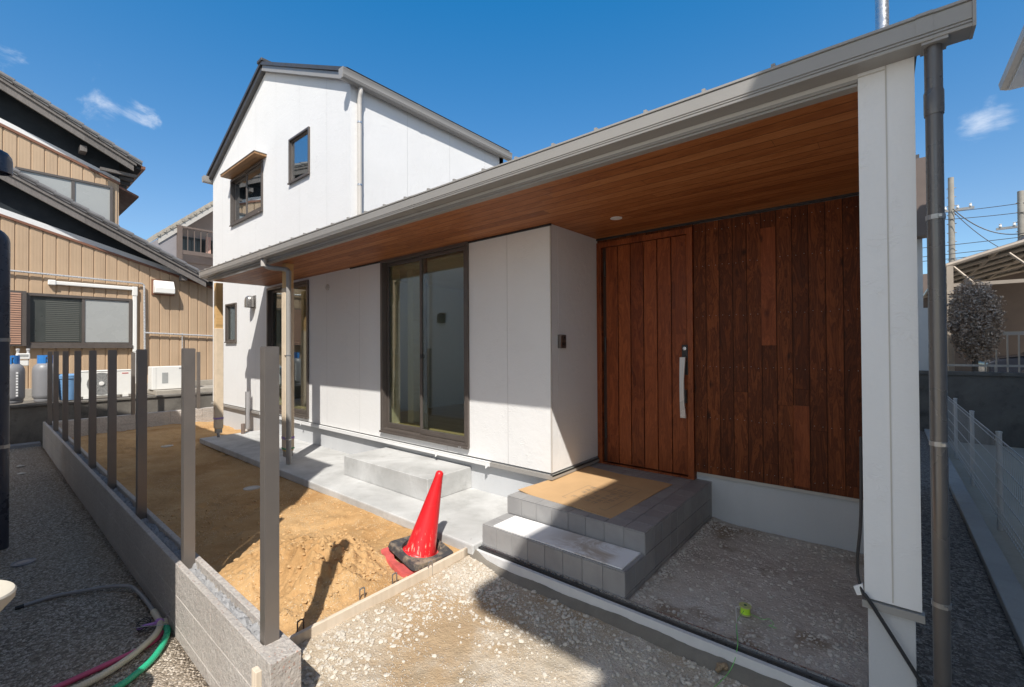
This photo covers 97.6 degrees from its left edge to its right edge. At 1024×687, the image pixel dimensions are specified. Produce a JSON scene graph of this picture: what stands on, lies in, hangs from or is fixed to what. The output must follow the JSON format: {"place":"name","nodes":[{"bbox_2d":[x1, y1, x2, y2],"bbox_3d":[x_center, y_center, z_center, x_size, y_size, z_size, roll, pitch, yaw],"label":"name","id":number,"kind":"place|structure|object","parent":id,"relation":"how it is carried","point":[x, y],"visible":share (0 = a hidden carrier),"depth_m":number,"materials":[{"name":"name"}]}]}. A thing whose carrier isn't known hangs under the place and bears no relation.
{"place":"outdoors","nodes":[
{"label":"outdoors","id":0,"kind":"place"},
{"bbox_2d":[0,149,12,549],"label":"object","id":1,"kind":"structure","parent":0,"point":[6,165],"depth_m":4.11,"materials":[{"name":"metal"}]},
{"bbox_2d":[0,445,209,686],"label":"gravel lane","id":2,"kind":"structure","parent":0,"point":[55,531],"depth_m":3.22,"materials":[{"name":"grey gravel"}]},
{"bbox_2d":[0,580,16,611],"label":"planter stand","id":3,"kind":"object","parent":2,"relation":"on","point":[8,589],"visible":1,"depth_m":1.74,"materials":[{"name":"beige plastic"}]},
{"bbox_2d":[10,558,35,567],"bbox_3d":[-4.169,1.889,3.822,0.150,0.056,0.150,-1,-1,40],"label":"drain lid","id":4,"kind":"object","parent":2,"relation":"on","point":[22,562],"visible":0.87,"depth_m":3.81,"materials":[{"name":"grey metal"}]},
{"bbox_2d":[15,584,153,610],"bbox_3d":[-2.925,1.828,3.213,1.084,0.067,0.306,0,-1,6],"label":"hose","id":5,"kind":"object","parent":2,"relation":"on","point":[141,595],"visible":0.94,"depth_m":3.27,"materials":[{"name":"rubber"}]},
{"bbox_2d":[51,630,163,686],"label":"pink hose","id":6,"kind":"object","parent":2,"relation":"on","point":[80,676],"visible":0.72,"depth_m":2.52,"materials":[{"name":"pink rubber"}]},
{"bbox_2d":[71,608,163,686],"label":"corrugated conduit","id":7,"kind":"object","parent":2,"relation":"on","point":[155,614],"visible":0.93,"depth_m":2.58,"materials":[{"name":"beige plastic"}]},
{"bbox_2d":[136,618,163,629],"bbox_3d":[-2.331,1.812,2.888,0.146,0.057,0.058,0,-1,-31],"label":"violet tape","id":8,"kind":"object","parent":7,"relation":"attached to","point":[154,623],"visible":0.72,"depth_m":2.88,"materials":[{"name":"purple plastic"}]},
{"bbox_2d":[133,611,169,627],"bbox_3d":[-2.280,1.751,2.872,0.220,0.083,0.093,0,-1,-3],"label":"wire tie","id":9,"kind":"object","parent":7,"relation":"attached to","point":[153,625],"visible":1,"depth_m":2.83,"materials":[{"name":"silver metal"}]},
{"bbox_2d":[111,625,170,686],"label":"green hose","id":10,"kind":"object","parent":2,"relation":"on","point":[131,677],"visible":0.99,"depth_m":2.56,"materials":[{"name":"green rubber"}]},
{"bbox_2d":[136,617,150,631],"bbox_3d":[-2.379,1.815,2.893,0.130,0.048,0.074,-1,-1,40],"label":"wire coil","id":11,"kind":"object","parent":2,"relation":"on","point":[143,623],"visible":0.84,"depth_m":2.91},
{"bbox_2d":[147,201,212,270],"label":"neighboring house","id":12,"kind":"structure","parent":0,"point":[188,239],"depth_m":20.62,"materials":[{"name":"brown siding"},{"name":"grey roof tile"}]},
{"bbox_2d":[183,236,212,253],"bbox_3d":[-14.966,-4.607,21.340,0.020,0.800,1.300,-1,-1,40],"label":"window","id":13,"kind":"structure","parent":12,"relation":"in","point":[190,240],"depth_m":21.26,"materials":[{"name":"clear glass"}]},
{"bbox_2d":[159,421,249,442],"bbox_3d":[-6.158,1.861,9.084,3.260,0.326,1.150,-1,-1,40],"label":"sand strip","id":14,"kind":"object","parent":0,"point":[204,429],"visible":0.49,"depth_m":9.00,"materials":[{"name":"beige sand"}]},
{"bbox_2d":[72,426,459,636],"bbox_3d":[-4.524,1.692,6.017,9.705,0.586,1.560,-1,-1,40],"label":"sand garden","id":15,"kind":"object","parent":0,"point":[222,477],"visible":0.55,"depth_m":4.05,"materials":[{"name":"beige sand"}]},
{"bbox_2d":[243,485,259,489],"bbox_3d":[-3.037,1.708,5.226,0.170,0.056,0.170,-1,-1,40],"label":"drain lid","id":16,"kind":"object","parent":15,"relation":"on","point":[254,487],"visible":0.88,"depth_m":5.23,"materials":[{"name":"grey concrete"}]},
{"bbox_2d":[160,484,407,630],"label":"sand clods","id":17,"kind":"object","parent":15,"relation":"on","point":[316,578],"visible":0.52,"depth_m":3.23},
{"bbox_2d":[297,618,303,631],"bbox_3d":[-1.173,1.630,2.485,0.008,0.202,0.043,-1,-1,40],"label":"steel pin","id":18,"kind":"object","parent":15,"relation":"on","point":[298,621],"visible":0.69,"depth_m":2.48,"materials":[{"name":"brown metal"}]},
{"bbox_2d":[381,470,452,576],"bbox_3d":[-0.725,1.306,3.400,0.432,0.677,0.432,0,-1,-41],"label":"traffic cone","id":19,"kind":"object","parent":15,"relation":"on","point":[421,546],"visible":0.93,"depth_m":3.32,"materials":[{"name":"red plastic"}]},
{"bbox_2d":[200,430,507,554],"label":"concrete pavement","id":20,"kind":"structure","parent":0,"point":[465,515],"depth_m":4.63,"materials":[{"name":"grey concrete"}]},
{"bbox_2d":[241,423,244,433],"bbox_3d":[-4.785,1.589,7.970,0.064,0.332,0.064,-1,-1,40],"label":"stub pipe","id":21,"kind":"object","parent":20,"relation":"on","point":[242,428],"visible":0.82,"depth_m":7.95,"materials":[{"name":"grey plastic"}]},
{"bbox_2d":[344,447,470,500],"bbox_3d":[-1.219,1.444,5.082,1.540,0.224,0.604,-1,-1,40],"label":"concrete step","id":22,"kind":"object","parent":20,"relation":"on","point":[405,473],"visible":0.91,"depth_m":4.82,"materials":[{"name":"grey concrete"}]},
{"bbox_2d":[483,462,711,598],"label":"tiled steps","id":23,"kind":"structure","parent":20,"relation":"on","point":[658,530],"depth_m":3.27,"materials":[{"name":"tile"}]},
{"bbox_2d":[494,516,640,569],"bbox_3d":[0.356,1.393,3.198,1.063,0.008,0.278,-1,-1,40],"label":"white board","id":24,"kind":"object","parent":23,"relation":"on","point":[615,556],"visible":1,"depth_m":3.13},
{"bbox_2d":[518,466,671,518],"bbox_3d":[0.744,1.253,3.897,0.901,0.022,1.058,-1,-1,44],"label":"cardboard sheet","id":25,"kind":"object","parent":23,"relation":"on","point":[604,493],"visible":0.98,"depth_m":3.82,"materials":[{"name":"brown cardboard"}]},
{"bbox_2d":[478,544,855,686],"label":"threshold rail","id":26,"kind":"object","parent":23,"relation":"attached to","point":[807,673],"visible":0.5,"depth_m":2.46,"materials":[{"name":"silver metal"}]},
{"bbox_2d":[477,549,827,686],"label":"foam strip","id":27,"kind":"object","parent":26,"relation":"attached to","point":[740,659],"visible":0.44,"depth_m":2.50,"materials":[{"name":"white plastic"}]},
{"bbox_2d":[0,0,1023,273],"label":"sky","id":28,"kind":"structure","parent":0,"point":[165,82],"materials":[{"name":"blue"}]},
{"bbox_2d":[297,554,748,686],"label":"gravel yard","id":29,"kind":"structure","parent":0,"point":[450,653],"depth_m":2.45,"materials":[{"name":"beige gravel"}]},
{"bbox_2d":[252,666,261,686],"bbox_3d":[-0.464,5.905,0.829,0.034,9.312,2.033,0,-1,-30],"label":"wooden stake","id":30,"kind":"object","parent":29,"relation":"on","point":[256,676],"visible":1,"depth_m":1.72,"materials":[{"name":"brown wood"}]},
{"bbox_2d":[288,547,468,644],"bbox_3d":[-0.771,1.659,2.934,0.026,0.179,1.626,-1,-1,39],"label":"formwork plank","id":31,"kind":"object","parent":29,"relation":"on","point":[335,619],"visible":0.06,"depth_m":2.81,"materials":[{"name":"brown wood"}]},
{"bbox_2d":[470,549,791,686],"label":"mortar kerb","id":32,"kind":"structure","parent":29,"relation":"on","point":[740,674],"depth_m":2.53,"materials":[{"name":"grey concrete"}]},
{"bbox_2d":[715,662,728,672],"bbox_3d":[1.058,1.634,2.260,0.064,0.051,0.049,-1,-1,19],"label":"earth clod","id":33,"kind":"object","parent":32,"relation":"on","point":[720,667],"visible":1,"depth_m":2.25,"materials":[{"name":"brown soil"}]},
{"bbox_2d":[916,154,926,307],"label":"house","id":34,"kind":"structure","parent":0,"point":[921,196],"depth_m":9.79,"materials":[{"name":"metal"}]},
{"bbox_2d":[948,441,1023,589],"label":"side soil","id":35,"kind":"structure","parent":0,"point":[1011,554],"depth_m":5.45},
{"bbox_2d":[948,397,1023,558],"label":"fence","id":36,"kind":"object","parent":35,"relation":"on","point":[972,452],"visible":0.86,"depth_m":4.67,"materials":[{"name":"white metal"}]},
{"label":"ground","id":37,"kind":"structure","parent":0,"visible":0},
{"bbox_2d":[10,441,40,448],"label":"kerb","id":38,"kind":"structure","parent":37,"relation":"on","point":[23,445],"depth_m":8.45,"materials":[{"name":"grey concrete"}]},
{"bbox_2d":[10,391,213,445],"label":"retaining wall","id":39,"kind":"structure","parent":37,"relation":"on","point":[28,418],"depth_m":9.14,"materials":[{"name":"concrete"}]},
{"bbox_2d":[10,355,24,403],"bbox_3d":[-9.800,0.706,8.766,0.379,0.940,0.374,-1,-1,40],"label":"gas cylinder","id":40,"kind":"object","parent":39,"relation":"on","point":[17,382],"visible":0.62,"depth_m":8.73,"materials":[{"name":"metal"}]},
{"bbox_2d":[32,355,52,401],"bbox_3d":[-9.505,0.707,9.119,0.379,0.940,0.374,-1,-1,40],"label":"gas cylinder","id":41,"kind":"object","parent":39,"relation":"on","point":[39,381],"visible":0.62,"depth_m":8.97,"materials":[{"name":"metal"}]},
{"bbox_2d":[59,374,73,399],"bbox_3d":[-9.326,0.907,9.411,0.390,0.545,0.390,-1,-1,40],"label":"blue bucket","id":42,"kind":"object","parent":39,"relation":"on","point":[71,388],"visible":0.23,"depth_m":9.32,"materials":[{"name":"blue plastic"}]},
{"bbox_2d":[81,369,130,398],"bbox_3d":[-8.994,0.886,9.903,0.338,0.598,0.870,-1,-1,40],"label":"air conditioner","id":43,"kind":"object","parent":39,"relation":"on","point":[123,382],"visible":0.6,"depth_m":9.79,"materials":[{"name":"white metal"}]},
{"bbox_2d":[23,379,212,400],"bbox_3d":[-10.441,1.121,10.030,0.210,0.248,14.000,-1,-1,40],"label":"wall footing","id":44,"kind":"object","parent":39,"relation":"on","point":[28,394],"depth_m":11.15,"materials":[{"name":"concrete"}]},
{"bbox_2d":[0,71,212,388],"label":"tan house","id":45,"kind":"structure","parent":44,"relation":"on","point":[88,273],"depth_m":10.58,"materials":[{"name":"metal"}]},
{"bbox_2d":[16,348,29,365],"bbox_3d":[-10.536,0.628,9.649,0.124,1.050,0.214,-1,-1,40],"label":"gas meter","id":46,"kind":"object","parent":45,"relation":"attached to","point":[24,356],"visible":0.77,"depth_m":9.64,"materials":[{"name":"white metal"}]},
{"bbox_2d":[15,166,112,221],"bbox_3d":[-10.442,-3.412,10.501,0.060,0.975,1.625,-1,-1,40],"label":"window","id":47,"kind":"structure","parent":45,"relation":"in","point":[97,197],"depth_m":10.71,"materials":[{"name":"white glass"}]},
{"bbox_2d":[26,292,132,347],"bbox_3d":[-10.121,-0.505,10.566,0.095,1.230,1.820,-1,-1,40],"label":"window","id":48,"kind":"structure","parent":45,"relation":"in","point":[49,318],"depth_m":10.49,"materials":[{"name":"grey glass"}]},
{"bbox_2d":[147,385,212,394],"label":"plinth","id":49,"kind":"structure","parent":39,"relation":"on","point":[207,388],"depth_m":11.02,"materials":[{"name":"concrete"}]},
{"bbox_2d":[148,366,180,389],"bbox_3d":[-8.567,0.848,11.267,0.385,0.560,0.860,-1,-1,40],"label":"air conditioner unit","id":50,"kind":"object","parent":49,"relation":"on","point":[163,377],"visible":0.66,"depth_m":11.02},
{"bbox_2d":[59,407,213,437],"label":"block wall","id":51,"kind":"structure","parent":37,"relation":"on","point":[128,421],"depth_m":9.57,"materials":[{"name":"grey concrete"}]},
{"bbox_2d":[131,352,134,414],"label":"fence post","id":52,"kind":"object","parent":51,"relation":"on","point":[132,383],"visible":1,"depth_m":9.39,"materials":[{"name":"grey metal"}]},
{"bbox_2d":[196,352,199,408],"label":"fence post","id":53,"kind":"object","parent":51,"relation":"on","point":[197,380],"visible":1,"depth_m":10.29,"materials":[{"name":"grey metal"}]},
{"bbox_2d":[43,421,300,686],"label":"block wall","id":54,"kind":"structure","parent":37,"relation":"on","point":[213,617],"depth_m":2.75,"materials":[{"name":"grey concrete"}]},
{"bbox_2d":[47,351,52,424],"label":"fence post","id":55,"kind":"object","parent":54,"relation":"on","point":[49,385],"visible":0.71,"depth_m":8.32,"materials":[{"name":"brown metal"}]},
{"bbox_2d":[53,351,58,430],"bbox_3d":[-7.831,0.838,7.692,0.062,1.408,0.062,-1,-1,40],"label":"fence post","id":56,"kind":"object","parent":54,"relation":"on","point":[55,390],"visible":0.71,"depth_m":7.67,"materials":[{"name":"brown metal"}]},
{"bbox_2d":[62,351,68,440],"bbox_3d":[-6.861,0.821,6.881,0.062,1.408,0.062,-1,-1,40],"label":"fence post","id":57,"kind":"object","parent":54,"relation":"on","point":[65,370],"visible":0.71,"depth_m":6.86,"materials":[{"name":"brown metal"}]},
{"bbox_2d":[74,351,80,453],"bbox_3d":[-5.876,0.803,6.057,0.062,1.408,0.062,-1,-1,40],"label":"fence post","id":58,"kind":"object","parent":54,"relation":"on","point":[77,401],"visible":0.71,"depth_m":6.04,"materials":[{"name":"brown metal"}]},
{"bbox_2d":[88,350,96,468],"bbox_3d":[-4.941,0.786,5.275,0.062,1.408,0.062,-1,-1,40],"label":"fence post","id":59,"kind":"object","parent":54,"relation":"on","point":[92,409],"visible":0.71,"depth_m":5.26,"materials":[{"name":"beige metal"}]},
{"bbox_2d":[107,350,116,489],"bbox_3d":[-4.029,0.769,4.513,0.062,1.408,0.062,-1,-1,40],"label":"fence post","id":60,"kind":"object","parent":54,"relation":"on","point":[112,429],"visible":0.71,"depth_m":4.49,"materials":[{"name":"beige metal"}]},
{"bbox_2d":[136,349,146,518],"bbox_3d":[-3.068,0.752,3.709,0.062,1.408,0.062,-1,-1,40],"label":"fence post","id":61,"kind":"object","parent":54,"relation":"on","point":[141,433],"visible":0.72,"depth_m":3.69,"materials":[{"name":"beige metal"}]},
{"bbox_2d":[181,348,195,568],"bbox_3d":[-2.090,0.735,2.892,0.062,1.408,0.062,-1,-1,40],"label":"fence post","id":62,"kind":"object","parent":54,"relation":"on","point":[188,364],"visible":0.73,"depth_m":2.87,"materials":[{"name":"beige metal"}]},
{"bbox_2d":[260,346,278,645],"bbox_3d":[-1.131,0.718,2.089,0.062,1.408,0.062,-1,-1,40],"label":"fence post","id":63,"kind":"object","parent":54,"relation":"on","point":[269,494],"visible":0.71,"depth_m":2.07,"materials":[{"name":"beige metal"}]},
{"bbox_2d":[199,0,976,686],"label":"white house","id":64,"kind":"structure","parent":37,"relation":"on","point":[717,286],"depth_m":4.09,"materials":[{"name":"white paint"}]},
{"bbox_2d":[224,303,236,342],"bbox_3d":[-5.808,-0.422,9.329,0.614,0.816,0.142,-1,-1,40],"label":"window","id":65,"kind":"structure","parent":64,"relation":"in","point":[228,307],"depth_m":9.46,"materials":[{"name":"brown metal"}]},
{"bbox_2d":[229,160,262,226],"bbox_3d":[-5.211,-2.938,8.841,1.621,1.012,0.146,-1,-1,40],"label":"window","id":66,"kind":"structure","parent":64,"relation":"in","point":[246,189],"depth_m":8.81,"materials":[{"name":"brown metal"}]},
{"bbox_2d":[266,280,308,418],"bbox_3d":[-3.815,0.101,7.658,1.584,2.216,0.146,-1,-1,40],"label":"window","id":67,"kind":"structure","parent":64,"relation":"in","point":[270,292],"depth_m":7.70,"materials":[{"name":"brown metal"}]},
{"bbox_2d":[287,126,309,184],"bbox_3d":[-3.473,-3.069,7.391,0.734,0.766,0.142,-1,-1,40],"label":"window","id":68,"kind":"structure","parent":64,"relation":"in","point":[299,144],"depth_m":7.41,"materials":[{"name":"brown metal"}]},
{"bbox_2d":[379,241,469,449],"bbox_3d":[-1.062,0.022,5.356,1.634,2.238,0.146,-1,-1,40],"label":"window","id":69,"kind":"structure","parent":64,"relation":"in","point":[422,433],"depth_m":5.35,"materials":[{"name":"brown metal"}]},
{"bbox_2d":[596,227,696,479],"bbox_3d":[1.294,0.095,4.463,0.998,2.340,0.162,-1,-1,40],"label":"entrance door","id":70,"kind":"structure","parent":64,"relation":"in","point":[646,356],"depth_m":4.43,"materials":[{"name":"brown wood"}]},
{"bbox_2d":[628,517,868,686],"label":"gravel bed","id":71,"kind":"object","parent":37,"relation":"on","point":[701,565],"visible":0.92,"depth_m":2.85,"materials":[{"name":"grey gravel"}]},
{"bbox_2d":[734,605,739,640],"bbox_3d":[1.214,1.525,2.416,0.028,0.188,0.088,-1,-1,26],"label":"steel peg","id":72,"kind":"object","parent":71,"relation":"on","point":[736,607],"visible":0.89,"depth_m":2.43,"materials":[{"name":"grey metal"}]},
{"bbox_2d":[739,602,751,616],"bbox_3d":[1.364,1.554,2.619,0.066,0.053,0.066,-1,-1,40],"label":"line reel","id":73,"kind":"object","parent":71,"relation":"on","point":[745,607],"visible":0.98,"depth_m":2.60,"materials":[{"name":"plastic"}]},
{"bbox_2d":[714,611,776,686],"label":"builders line","id":74,"kind":"object","parent":73,"relation":"attached to","point":[737,643],"visible":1,"depth_m":2.33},
{"bbox_2d":[916,431,1023,686],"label":"side gravel","id":75,"kind":"structure","parent":37,"relation":"on","point":[986,650],"depth_m":2.77,"materials":[{"name":"grey gravel"}]},
{"bbox_2d":[919,370,1023,447],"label":"wall","id":76,"kind":"structure","parent":37,"relation":"on","point":[994,401],"depth_m":8.33,"materials":[{"name":"concrete"}]},
{"bbox_2d":[947,364,1023,371],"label":"wall railing","id":77,"kind":"object","parent":76,"relation":"on","point":[986,365],"depth_m":8.38,"materials":[{"name":"metal"}]},
{"bbox_2d":[924,429,1023,655],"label":"boundary kerb","id":78,"kind":"structure","parent":37,"relation":"on","point":[1007,588],"depth_m":3.44,"materials":[{"name":"grey concrete"}]},
{"bbox_2d":[998,26,1023,90],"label":"neighbour house","id":79,"kind":"structure","parent":37,"relation":"on","point":[1012,77],"depth_m":7.66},
{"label":"rear ground","id":80,"kind":"structure","parent":0,"visible":0},
{"bbox_2d":[918,308,928,370],"bbox_3d":[7.906,0.208,10.269,2.950,1.900,0.100,-1,-1,40],"label":"boundary screen","id":81,"kind":"object","parent":80,"relation":"on","point":[923,338],"depth_m":9.51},
{"bbox_2d":[945,177,973,261],"bbox_3d":[24.626,-3.839,25.052,1.800,10.900,0.312,-1,-1,40],"label":"utility pole","id":82,"kind":"object","parent":80,"relation":"on","point":[951,224],"visible":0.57,"depth_m":24.99,"materials":[{"name":"concrete"}]},
{"bbox_2d":[945,212,1022,219],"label":"power line","id":83,"kind":"object","parent":82,"relation":"attached to","point":[985,216],"visible":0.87,"depth_m":24.13,"materials":[{"name":"black rubber"}]},
{"bbox_2d":[923,239,1023,370],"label":"carport","id":84,"kind":"object","parent":80,"relation":"on","point":[1000,269],"visible":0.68,"depth_m":15.22,"materials":[{"name":"beige metal"}]},
{"bbox_2d":[946,276,1007,371],"bbox_3d":[9.839,-0.111,9.518,0.969,2.703,1.038,-1,-1,40],"label":"topiary tree","id":85,"kind":"object","parent":80,"relation":"on","point":[972,338],"visible":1,"depth_m":9.34,"materials":[{"name":"grey plant"}]},
{"bbox_2d":[979,352,1023,371],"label":"parked car","id":86,"kind":"object","parent":80,"relation":"on","point":[1002,359],"visible":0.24,"depth_m":10.90,"materials":[{"name":"paint"}]},
{"bbox_2d":[984,331,1023,371],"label":"picket fence","id":87,"kind":"object","parent":80,"relation":"on","point":[1018,333],"visible":0.39,"depth_m":9.84,"materials":[{"name":"grey metal"}]},
{"bbox_2d":[996,190,1023,239],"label":"utility pole","id":88,"kind":"object","parent":80,"relation":"on","point":[1019,226],"visible":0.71,"depth_m":23.38,"materials":[{"name":"concrete"}]},
{"bbox_2d":[945,203,1019,212],"bbox_3d":[27.832,-7.557,22.259,9.703,0.486,0.036,-1,-1,40],"label":"power line","id":89,"kind":"object","parent":88,"relation":"attached to","point":[986,207],"visible":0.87,"depth_m":24.10,"materials":[{"name":"black metal"}]},
{"bbox_2d":[953,209,1023,234],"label":"power line","id":90,"kind":"object","parent":88,"relation":"attached to","point":[983,228],"visible":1,"depth_m":24.17,"materials":[{"name":"black rubber"}]},
{"bbox_3d":[27.302,-2.815,18.898,11.300,8.100,10.000,-1,-1,40],"label":"dark roof house","id":91,"kind":"object","parent":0,"visible":0},
{"bbox_2d":[924,249,989,256],"bbox_3d":[26.068,-5.175,23.462,14.001,0.407,0.036,-1,-1,40],"label":"power line","id":92,"kind":"object","parent":91,"relation":"attached to","point":[964,252],"visible":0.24,"depth_m":24.50,"materials":[{"name":"black rubber"}]},
{"bbox_2d":[924,237,1019,247],"bbox_3d":[26.097,-5.657,23.505,14.002,0.344,0.036,-1,-1,40],"label":"power line","id":93,"kind":"object","parent":91,"relation":"attached to","point":[980,241],"visible":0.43,"depth_m":24.14,"materials":[{"name":"black rubber"}]},
{"bbox_2d":[953,211,997,246],"bbox_3d":[25.154,-6.050,24.101,2.023,2.520,0.036,-1,-1,40],"label":"power line","id":94,"kind":"object","parent":91,"relation":"attached to","point":[974,230],"visible":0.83,"depth_m":24.21,"materials":[{"name":"black rubber"}]}
]}

